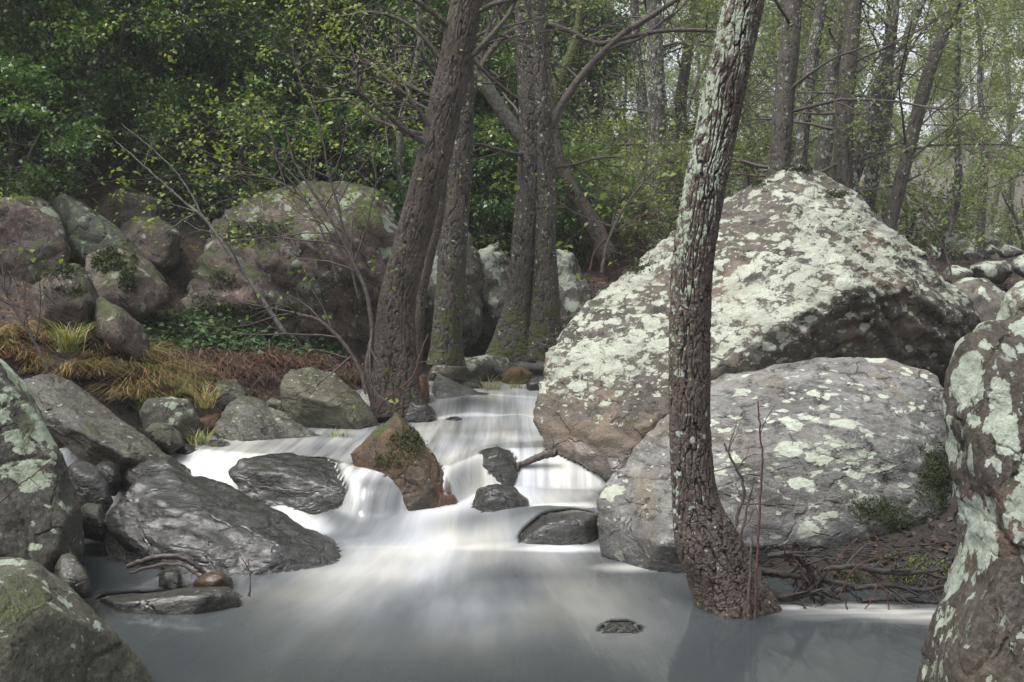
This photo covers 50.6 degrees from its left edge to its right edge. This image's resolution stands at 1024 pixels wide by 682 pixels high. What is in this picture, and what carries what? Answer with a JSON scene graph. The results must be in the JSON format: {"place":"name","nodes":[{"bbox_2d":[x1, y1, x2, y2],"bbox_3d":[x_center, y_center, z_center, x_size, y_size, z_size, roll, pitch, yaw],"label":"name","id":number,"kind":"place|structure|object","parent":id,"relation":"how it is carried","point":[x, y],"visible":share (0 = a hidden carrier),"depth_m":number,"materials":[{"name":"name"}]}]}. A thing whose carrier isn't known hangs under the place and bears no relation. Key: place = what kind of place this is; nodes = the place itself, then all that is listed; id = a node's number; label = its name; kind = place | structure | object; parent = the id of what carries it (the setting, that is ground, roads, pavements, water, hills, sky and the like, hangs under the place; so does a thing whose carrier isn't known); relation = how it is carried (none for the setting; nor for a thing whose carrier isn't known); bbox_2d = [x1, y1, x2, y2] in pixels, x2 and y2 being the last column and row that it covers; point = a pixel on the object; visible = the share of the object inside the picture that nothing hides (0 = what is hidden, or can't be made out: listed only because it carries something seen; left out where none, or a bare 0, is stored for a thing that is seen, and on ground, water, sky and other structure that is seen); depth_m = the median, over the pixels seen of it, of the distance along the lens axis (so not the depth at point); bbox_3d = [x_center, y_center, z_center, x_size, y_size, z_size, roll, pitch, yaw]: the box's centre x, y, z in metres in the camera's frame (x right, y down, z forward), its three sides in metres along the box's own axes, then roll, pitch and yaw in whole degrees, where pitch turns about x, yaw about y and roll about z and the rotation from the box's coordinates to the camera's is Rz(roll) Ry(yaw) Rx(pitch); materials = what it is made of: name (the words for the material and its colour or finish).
{"place":"outdoors","nodes":[
{"label":"outdoors","id":0,"kind":"place"},
{"bbox_2d":[170,273,368,394],"bbox_3d":[-1.978,-0.061,8.733,1.492,1.026,0.998,-3,4,-38],"label":"bare shrub","id":1,"kind":"object","parent":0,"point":[343,344],"visible":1,"depth_m":8.91,"materials":[{"name":"brown plant"}]},
{"bbox_2d":[59,361,941,681],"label":"stream","id":2,"kind":"structure","parent":0,"point":[459,591],"depth_m":4.97,"materials":[{"name":"grey liquid"}]},
{"bbox_2d":[0,359,84,572],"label":"boulder","id":3,"kind":"object","parent":2,"relation":"in","point":[42,525],"visible":0.74,"depth_m":5.03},
{"bbox_2d":[53,553,92,597],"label":"rock","id":4,"kind":"object","parent":2,"relation":"on","point":[70,570],"visible":0.69,"depth_m":4.80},
{"bbox_2d":[68,459,112,513],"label":"rock","id":5,"kind":"object","parent":2,"relation":"on","point":[89,482],"visible":0.64,"depth_m":6.57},
{"bbox_2d":[81,503,104,541],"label":"rock","id":6,"kind":"object","parent":2,"relation":"on","point":[93,521],"visible":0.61,"depth_m":5.88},
{"bbox_2d":[118,456,192,496],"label":"rock","id":7,"kind":"object","parent":2,"relation":"on","point":[148,466],"visible":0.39,"depth_m":7.01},
{"bbox_2d":[145,422,184,454],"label":"rock","id":8,"kind":"object","parent":2,"relation":"on","point":[166,437],"visible":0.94,"depth_m":7.48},
{"bbox_2d":[350,413,457,510],"bbox_3d":[-0.660,0.902,7.037,0.598,0.884,0.794,-3,4,-41],"label":"boulder","id":9,"kind":"object","parent":2,"relation":"in","point":[397,451],"visible":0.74,"depth_m":6.80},
{"bbox_2d":[419,373,429,403],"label":"standing stone","id":10,"kind":"object","parent":2,"relation":"on","point":[425,391],"visible":0.43,"depth_m":9.69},
{"bbox_2d":[270,0,596,416],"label":"tree","id":11,"kind":"object","parent":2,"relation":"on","point":[395,351],"visible":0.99,"depth_m":9.17,"materials":[{"name":"brown plant"}]},
{"bbox_2d":[428,355,510,386],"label":"flat rock","id":12,"kind":"object","parent":2,"relation":"on","point":[484,368],"visible":0.48,"depth_m":10.99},
{"bbox_2d":[479,446,518,485],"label":"rock","id":13,"kind":"object","parent":2,"relation":"in","point":[499,464],"visible":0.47,"depth_m":7.39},
{"bbox_2d":[472,484,531,522],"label":"rock","id":14,"kind":"object","parent":2,"relation":"in","point":[493,498],"visible":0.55,"depth_m":6.60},
{"bbox_2d":[517,510,598,544],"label":"rock","id":15,"kind":"object","parent":2,"relation":"in","point":[572,527],"visible":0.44,"depth_m":6.15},
{"bbox_2d":[759,554,862,605],"bbox_3d":[1.378,1.155,5.043,0.547,0.374,0.239,0,3,0],"label":"root","id":16,"kind":"object","parent":2,"relation":"in","point":[785,574],"visible":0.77,"depth_m":5.04,"materials":[{"name":"brown plant"}]},
{"bbox_2d":[772,563,857,607],"bbox_3d":[1.393,1.125,5.045,0.489,0.188,0.264,-1,3,-25],"label":"root","id":17,"kind":"object","parent":2,"relation":"on","point":[799,593],"visible":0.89,"depth_m":5.03,"materials":[{"name":"brown plant"}]},
{"bbox_2d":[853,555,944,607],"bbox_3d":[1.841,1.141,4.980,0.450,0.263,0.356,-1,3,-16],"label":"root","id":18,"kind":"object","parent":2,"relation":"in","point":[905,588],"visible":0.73,"depth_m":5.04,"materials":[{"name":"brown plant"}]},
{"bbox_2d":[819,538,954,581],"bbox_3d":[1.773,1.027,5.014,0.688,0.206,0.199,0,3,0],"label":"root","id":19,"kind":"object","parent":18,"relation":"on","point":[894,571],"visible":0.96,"depth_m":5.04,"materials":[{"name":"brown plant"}]},
{"bbox_2d":[382,1,639,375],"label":"tree","id":20,"kind":"object","parent":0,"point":[424,283],"visible":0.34,"depth_m":9.86,"materials":[{"name":"brown plant"}]},
{"bbox_2d":[0,3,1023,630],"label":"ground","id":21,"kind":"structure","parent":0,"point":[178,287],"depth_m":10.93,"materials":[{"name":"soil"}]},
{"bbox_2d":[0,196,70,283],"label":"boulder","id":22,"kind":"object","parent":21,"relation":"on","point":[38,223],"visible":0.64,"depth_m":9.98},
{"bbox_2d":[0,186,81,367],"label":"bare shrub","id":23,"kind":"object","parent":21,"relation":"on","point":[5,289],"visible":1,"depth_m":7.59,"materials":[{"name":"brown plant"}]},
{"bbox_2d":[0,0,103,116],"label":"evergreen shrub","id":24,"kind":"object","parent":21,"relation":"on","point":[11,31],"visible":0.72,"depth_m":11.20,"materials":[{"name":"green plant"}]},
{"bbox_2d":[0,44,122,209],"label":"evergreen shrub","id":25,"kind":"object","parent":21,"relation":"on","point":[21,170],"visible":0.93,"depth_m":10.89,"materials":[{"name":"green plant"}]},
{"bbox_2d":[30,262,98,333],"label":"boulder","id":26,"kind":"object","parent":21,"relation":"on","point":[74,297],"visible":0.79,"depth_m":8.61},
{"bbox_2d":[0,557,151,681],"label":"boulder","id":27,"kind":"object","parent":21,"relation":"on","point":[54,627],"visible":1,"depth_m":3.55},
{"bbox_2d":[24,374,172,473],"bbox_3d":[-2.876,0.611,7.628,1.404,0.747,0.862,2,4,34],"label":"boulder","id":28,"kind":"object","parent":21,"relation":"on","point":[82,424],"visible":0.7,"depth_m":7.27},
{"bbox_2d":[50,193,165,281],"bbox_3d":[-3.992,-0.954,10.909,1.201,1.031,1.218,0,3,0],"label":"boulder","id":29,"kind":"object","parent":21,"relation":"on","point":[76,216],"visible":0.45,"depth_m":10.35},
{"bbox_2d":[92,297,149,361],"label":"boulder","id":30,"kind":"object","parent":21,"relation":"on","point":[126,334],"visible":0.95,"depth_m":8.61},
{"bbox_2d":[0,0,243,179],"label":"evergreen shrub","id":31,"kind":"object","parent":21,"relation":"on","point":[113,105],"visible":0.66,"depth_m":11.91,"materials":[{"name":"green plant"}]},
{"bbox_2d":[0,316,244,409],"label":"grass","id":32,"kind":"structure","parent":21,"relation":"on","point":[141,385],"depth_m":8.54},
{"bbox_2d":[31,318,113,352],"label":"grass tuft","id":33,"kind":"object","parent":32,"relation":"on","point":[69,344],"visible":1,"depth_m":8.16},
{"bbox_2d":[85,244,168,319],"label":"boulder","id":34,"kind":"object","parent":21,"relation":"on","point":[134,285],"visible":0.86,"depth_m":9.62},
{"bbox_2d":[95,184,165,227],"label":"boulder","id":35,"kind":"object","parent":21,"relation":"on","point":[115,205],"visible":0.5,"depth_m":11.50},
{"bbox_2d":[120,216,180,274],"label":"boulder","id":36,"kind":"object","parent":21,"relation":"on","point":[169,255],"visible":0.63,"depth_m":10.76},
{"bbox_2d":[139,396,198,442],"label":"rock","id":37,"kind":"object","parent":21,"relation":"on","point":[180,415],"visible":0.68,"depth_m":7.96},
{"bbox_2d":[99,586,241,614],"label":"flat rock","id":38,"kind":"object","parent":21,"relation":"on","point":[189,600],"visible":0.48,"depth_m":4.91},
{"bbox_2d":[0,27,370,280],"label":"bare shrub","id":39,"kind":"object","parent":21,"relation":"on","point":[152,206],"visible":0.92,"depth_m":9.97,"materials":[{"name":"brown plant"}]},
{"bbox_2d":[115,126,286,332],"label":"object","id":40,"kind":"object","parent":21,"relation":"on","point":[250,281],"visible":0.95,"depth_m":9.39,"materials":[{"name":"brown plant"}]},
{"bbox_2d":[70,0,346,172],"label":"evergreen shrub","id":41,"kind":"object","parent":21,"relation":"on","point":[212,30],"visible":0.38,"depth_m":12.66,"materials":[{"name":"green plant"}]},
{"bbox_2d":[112,66,324,220],"bbox_3d":[-3.295,-2.190,12.292,2.337,1.829,1.957,0,3,0],"label":"evergreen shrub","id":42,"kind":"object","parent":21,"relation":"on","point":[225,191],"visible":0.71,"depth_m":12.00,"materials":[{"name":"green plant"}]},
{"bbox_2d":[103,468,340,596],"bbox_3d":[-1.641,1.166,6.195,1.457,0.881,1.333,0,3,0],"label":"boulder","id":43,"kind":"object","parent":21,"relation":"on","point":[214,525],"visible":0.6,"depth_m":5.79,"materials":[{"name":"stone"}]},
{"bbox_2d":[137,302,348,360],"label":"ivy","id":44,"kind":"object","parent":21,"relation":"on","point":[174,323],"visible":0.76,"depth_m":10.21,"materials":[{"name":"green plant"}]},
{"bbox_2d":[150,339,373,388],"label":"dead bracken","id":45,"kind":"object","parent":21,"relation":"on","point":[249,363],"visible":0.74,"depth_m":9.70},
{"bbox_2d":[98,0,431,297],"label":"bare shrub","id":46,"kind":"object","parent":21,"relation":"on","point":[319,40],"visible":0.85,"depth_m":10.57,"materials":[{"name":"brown plant"}]},
{"bbox_2d":[214,395,318,457],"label":"boulder","id":47,"kind":"object","parent":21,"relation":"on","point":[252,418],"visible":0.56,"depth_m":8.24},
{"bbox_2d":[113,73,423,417],"bbox_3d":[-1.838,-0.820,8.831,2.246,2.860,1.752,1,3,10],"label":"bare shrub","id":48,"kind":"object","parent":21,"relation":"on","point":[367,361],"visible":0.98,"depth_m":8.98,"materials":[{"name":"brown plant"}]},
{"bbox_2d":[148,0,408,169],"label":"evergreen shrub","id":49,"kind":"object","parent":21,"relation":"on","point":[328,78],"visible":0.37,"depth_m":12.93,"materials":[{"name":"green plant"}]},
{"bbox_2d":[228,452,348,535],"bbox_3d":[-1.315,1.024,7.111,1.092,0.571,0.807,0,3,0],"label":"boulder","id":50,"kind":"object","parent":21,"relation":"on","point":[308,485],"visible":0.47,"depth_m":6.82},
{"bbox_2d":[180,181,397,364],"bbox_3d":[-2.326,-0.719,11.815,2.630,2.137,2.556,0,3,0],"label":"boulder","id":51,"kind":"object","parent":21,"relation":"on","point":[343,305],"visible":0.65,"depth_m":10.93,"materials":[{"name":"stone"}]},
{"bbox_2d":[280,367,377,435],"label":"boulder","id":52,"kind":"object","parent":21,"relation":"on","point":[325,404],"visible":0.75,"depth_m":8.78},
{"bbox_2d":[244,89,422,221],"bbox_3d":[-1.956,-1.867,12.740,2.606,2.128,2.208,0,3,0],"label":"evergreen shrub","id":53,"kind":"object","parent":21,"relation":"on","point":[393,187],"visible":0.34,"depth_m":12.51,"materials":[{"name":"green plant"}]},
{"bbox_2d":[227,0,507,182],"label":"evergreen shrub","id":54,"kind":"object","parent":21,"relation":"on","point":[271,5],"visible":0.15,"depth_m":13.43,"materials":[{"name":"green plant"}]},
{"bbox_2d":[239,0,515,207],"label":"tree","id":55,"kind":"object","parent":21,"relation":"on","point":[399,137],"visible":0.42,"depth_m":12.47,"materials":[{"name":"brown plant"}]},
{"bbox_2d":[270,0,512,365],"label":"tree","id":56,"kind":"object","parent":21,"relation":"on","point":[446,333],"visible":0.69,"depth_m":10.49,"materials":[{"name":"brown plant"}]},
{"bbox_2d":[318,0,517,220],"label":"evergreen shrub","id":57,"kind":"object","parent":21,"relation":"on","point":[491,66],"visible":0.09,"depth_m":14.16,"materials":[{"name":"green plant"}]},
{"bbox_2d":[374,103,517,257],"bbox_3d":[-0.616,-1.820,13.923,2.373,2.579,2.188,0,3,0],"label":"evergreen shrub","id":58,"kind":"object","parent":21,"relation":"on","point":[479,242],"visible":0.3,"depth_m":13.45,"materials":[{"name":"green plant"}]},
{"bbox_2d":[423,230,483,354],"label":"boulder","id":59,"kind":"object","parent":21,"relation":"on","point":[472,324],"visible":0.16,"depth_m":12.22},
{"bbox_2d":[384,48,575,247],"bbox_3d":[-0.427,-2.618,15.239,2.715,2.931,2.445,1,3,9],"label":"evergreen shrub","id":60,"kind":"object","parent":21,"relation":"on","point":[512,90],"visible":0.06,"depth_m":14.89,"materials":[{"name":"green plant"}]},
{"bbox_2d":[476,242,509,345],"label":"boulder","id":61,"kind":"object","parent":21,"relation":"on","point":[495,263],"visible":0.26,"depth_m":12.52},
{"bbox_2d":[0,66,1020,595],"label":"fallen leaves","id":62,"kind":"object","parent":21,"relation":"on","point":[946,548],"visible":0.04,"depth_m":8.63,"materials":[{"name":"brown plant"}]},
{"bbox_2d":[414,0,646,173],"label":"evergreen tree","id":63,"kind":"object","parent":21,"relation":"on","point":[574,99],"visible":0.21,"depth_m":18.26,"materials":[{"name":"green plant"}]},
{"bbox_2d":[377,0,719,362],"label":"tree","id":64,"kind":"object","parent":21,"relation":"on","point":[528,328],"visible":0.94,"depth_m":11.50,"materials":[{"name":"brown plant"}]},
{"bbox_2d":[470,119,640,264],"bbox_3d":[0.481,-1.750,14.192,2.470,2.346,1.888,1,3,14],"label":"evergreen shrub","id":65,"kind":"object","parent":21,"relation":"on","point":[568,221],"visible":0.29,"depth_m":13.96,"materials":[{"name":"green plant"}]},
{"bbox_2d":[556,249,591,330],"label":"boulder","id":66,"kind":"object","parent":21,"relation":"on","point":[574,296],"visible":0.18,"depth_m":12.74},
{"bbox_2d":[474,0,689,166],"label":"tree","id":67,"kind":"object","parent":21,"relation":"on","point":[567,58],"visible":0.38,"depth_m":14.92,"materials":[{"name":"brown plant"}]},
{"bbox_2d":[510,137,676,264],"bbox_3d":[1.082,-1.800,14.282,2.295,1.684,2.034,0,3,0],"label":"undergrowth bush","id":68,"kind":"object","parent":21,"relation":"on","point":[589,246],"visible":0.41,"depth_m":14.03,"materials":[{"name":"green plant"}]},
{"bbox_2d":[479,0,722,81],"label":"tree","id":69,"kind":"object","parent":21,"relation":"on","point":[707,2],"visible":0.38,"depth_m":17.93,"materials":[{"name":"green plant"}]},
{"bbox_2d":[546,17,676,259],"bbox_3d":[0.594,-3.205,13.382,3.555,4.401,1.764,-2,4,-29],"label":"tree","id":70,"kind":"object","parent":21,"relation":"on","point":[590,228],"visible":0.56,"depth_m":13.44,"materials":[{"name":"brown plant"}]},
{"bbox_2d":[561,108,680,218],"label":"undergrowth bush","id":71,"kind":"object","parent":21,"relation":"on","point":[611,126],"visible":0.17,"depth_m":16.68,"materials":[{"name":"green plant"}]},
{"bbox_2d":[516,0,766,245],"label":"tree","id":72,"kind":"object","parent":21,"relation":"on","point":[653,105],"visible":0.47,"depth_m":15.41,"materials":[{"name":"grey plant"}]},
{"bbox_2d":[545,0,753,194],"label":"tree","id":73,"kind":"object","parent":21,"relation":"on","point":[600,100],"visible":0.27,"depth_m":17.94,"materials":[{"name":"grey plant"}]},
{"bbox_2d":[551,0,780,217],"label":"tree","id":74,"kind":"object","parent":21,"relation":"on","point":[637,48],"visible":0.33,"depth_m":17.43,"materials":[{"name":"green plant"}]},
{"bbox_2d":[594,131,744,241],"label":"undergrowth bush","id":75,"kind":"object","parent":21,"relation":"on","point":[674,217],"visible":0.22,"depth_m":15.24,"materials":[{"name":"green plant"}]},
{"bbox_2d":[601,0,824,213],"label":"tree","id":76,"kind":"object","parent":21,"relation":"on","point":[684,75],"visible":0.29,"depth_m":18.91,"materials":[{"name":"green plant"}]},
{"bbox_2d":[635,131,793,212],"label":"undergrowth bush","id":77,"kind":"object","parent":21,"relation":"on","point":[743,166],"visible":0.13,"depth_m":16.12,"materials":[{"name":"green plant"}]},
{"bbox_2d":[668,0,781,618],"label":"tree","id":78,"kind":"object","parent":21,"relation":"on","point":[714,562],"visible":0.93,"depth_m":4.92,"materials":[{"name":"brown plant"}]},
{"bbox_2d":[642,0,828,179],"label":"tree","id":79,"kind":"object","parent":21,"relation":"on","point":[800,149],"visible":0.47,"depth_m":14.93,"materials":[{"name":"grey plant"}]},
{"bbox_2d":[665,0,828,184],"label":"tree","id":80,"kind":"object","parent":21,"relation":"on","point":[753,129],"visible":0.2,"depth_m":18.93,"materials":[{"name":"green plant"}]},
{"bbox_2d":[533,161,981,481],"bbox_3d":[2.001,-0.121,8.793,3.700,2.658,3.154,0,3,0],"label":"boulder","id":81,"kind":"object","parent":21,"relation":"on","point":[810,263],"visible":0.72,"depth_m":7.84,"materials":[{"name":"stone"}]},
{"bbox_2d":[565,140,686,290],"bbox_3d":[1.084,-1.001,9.969,1.290,1.681,1.360,0,3,0],"label":"sapling","id":82,"kind":"object","parent":81,"relation":"on","point":[606,237],"visible":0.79,"depth_m":9.89,"materials":[{"name":"green plant"}]},
{"bbox_2d":[596,357,952,572],"bbox_3d":[1.629,0.906,6.582,2.316,1.596,2.097,0,3,0],"label":"boulder","id":83,"kind":"object","parent":21,"relation":"on","point":[867,435],"visible":0.55,"depth_m":5.91,"materials":[{"name":"stone"}]},
{"bbox_2d":[671,0,900,185],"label":"tree","id":84,"kind":"object","parent":21,"relation":"on","point":[824,147],"visible":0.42,"depth_m":16.40,"materials":[{"name":"grey plant"}]},
{"bbox_2d":[673,0,903,165],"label":"tree","id":85,"kind":"object","parent":21,"relation":"on","point":[752,69],"visible":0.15,"depth_m":20.30,"materials":[{"name":"green plant"}]},
{"bbox_2d":[632,0,1023,223],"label":"tree","id":86,"kind":"object","parent":21,"relation":"on","point":[779,155],"visible":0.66,"depth_m":13.08,"materials":[{"name":"green plant"}]},
{"bbox_2d":[758,532,956,592],"bbox_3d":[1.843,1.296,5.388,1.986,0.651,0.816,0,3,0],"label":"root mat","id":87,"kind":"object","parent":21,"relation":"on","point":[869,557],"visible":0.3,"depth_m":5.49,"materials":[{"name":"brown plant"}]},
{"bbox_2d":[735,0,980,189],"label":"tree","id":88,"kind":"object","parent":21,"relation":"on","point":[843,155],"visible":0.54,"depth_m":13.51,"materials":[{"name":"grey plant"}]},
{"bbox_2d":[696,0,1022,242],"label":"tree","id":89,"kind":"object","parent":21,"relation":"on","point":[858,168],"visible":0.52,"depth_m":14.15,"materials":[{"name":"green plant"}]},
{"bbox_2d":[761,0,983,218],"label":"tree","id":90,"kind":"object","parent":21,"relation":"on","point":[910,97],"visible":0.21,"depth_m":25.76,"materials":[{"name":"green plant"}]},
{"bbox_2d":[806,0,1014,210],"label":"tree","id":91,"kind":"object","parent":21,"relation":"on","point":[872,178],"visible":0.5,"depth_m":14.41,"materials":[{"name":"grey plant"}]},
{"bbox_2d":[803,0,1019,220],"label":"tree","id":92,"kind":"object","parent":21,"relation":"on","point":[918,12],"visible":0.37,"depth_m":16.45,"materials":[{"name":"grey plant"}]},
{"bbox_2d":[819,0,1023,261],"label":"tree","id":93,"kind":"object","parent":21,"relation":"on","point":[957,190],"visible":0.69,"depth_m":14.97,"materials":[{"name":"grey plant"}]},
{"bbox_2d":[823,0,1023,229],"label":"tree","id":94,"kind":"object","parent":21,"relation":"on","point":[901,177],"visible":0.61,"depth_m":13.72,"materials":[{"name":"grey plant"}]},
{"bbox_2d":[859,173,987,259],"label":"undergrowth bush","id":95,"kind":"object","parent":21,"relation":"on","point":[908,234],"visible":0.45,"depth_m":15.13,"materials":[{"name":"green plant"}]},
{"bbox_2d":[874,0,1023,258],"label":"tree","id":96,"kind":"object","parent":21,"relation":"on","point":[977,172],"visible":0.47,"depth_m":23.02,"materials":[{"name":"green plant"}]},
{"bbox_2d":[903,24,1020,199],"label":"tree","id":97,"kind":"object","parent":21,"relation":"on","point":[963,104],"visible":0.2,"depth_m":42.88,"materials":[{"name":"green plant"}]},
{"bbox_2d":[917,313,1023,681],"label":"boulder","id":98,"kind":"object","parent":21,"relation":"on","point":[975,632],"visible":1,"depth_m":3.04,"materials":[{"name":"stone"}]},
{"bbox_2d":[930,0,1023,245],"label":"tree","id":99,"kind":"object","parent":21,"relation":"on","point":[1010,81],"visible":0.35,"depth_m":31.63,"materials":[{"name":"green plant"}]},
{"bbox_2d":[951,277,1005,321],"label":"boulder","id":100,"kind":"object","parent":21,"relation":"on","point":[985,295],"visible":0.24,"depth_m":10.03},
{"bbox_2d":[947,1,1023,226],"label":"tree","id":101,"kind":"object","parent":21,"relation":"on","point":[1019,87],"visible":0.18,"depth_m":39.16,"materials":[{"name":"green plant"}]},
{"bbox_2d":[949,147,1023,256],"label":"undergrowth bush","id":102,"kind":"object","parent":21,"relation":"on","point":[1015,217],"visible":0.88,"depth_m":21.95,"materials":[{"name":"green plant"}]},
{"bbox_2d":[969,260,1012,283],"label":"rock","id":103,"kind":"object","parent":21,"relation":"on","point":[997,272],"visible":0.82,"depth_m":12.81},
{"bbox_2d":[967,0,1023,193],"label":"tree","id":104,"kind":"object","parent":21,"relation":"on","point":[1022,15],"visible":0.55,"depth_m":27.03,"materials":[{"name":"green plant"}]},
{"bbox_2d":[996,280,1023,320],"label":"boulder","id":105,"kind":"object","parent":21,"relation":"on","point":[1012,303],"visible":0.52,"depth_m":9.02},
{"bbox_2d":[105,0,1023,153],"label":"sky","id":106,"kind":"structure","parent":0,"point":[873,16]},
{"bbox_2d":[507,91,694,272],"bbox_3d":[0.900,-1.430,9.395,1.948,1.728,1.838,0,3,0],"label":"sapling","id":107,"kind":"object","parent":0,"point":[601,195],"visible":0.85,"depth_m":9.59,"materials":[{"name":"green plant"}]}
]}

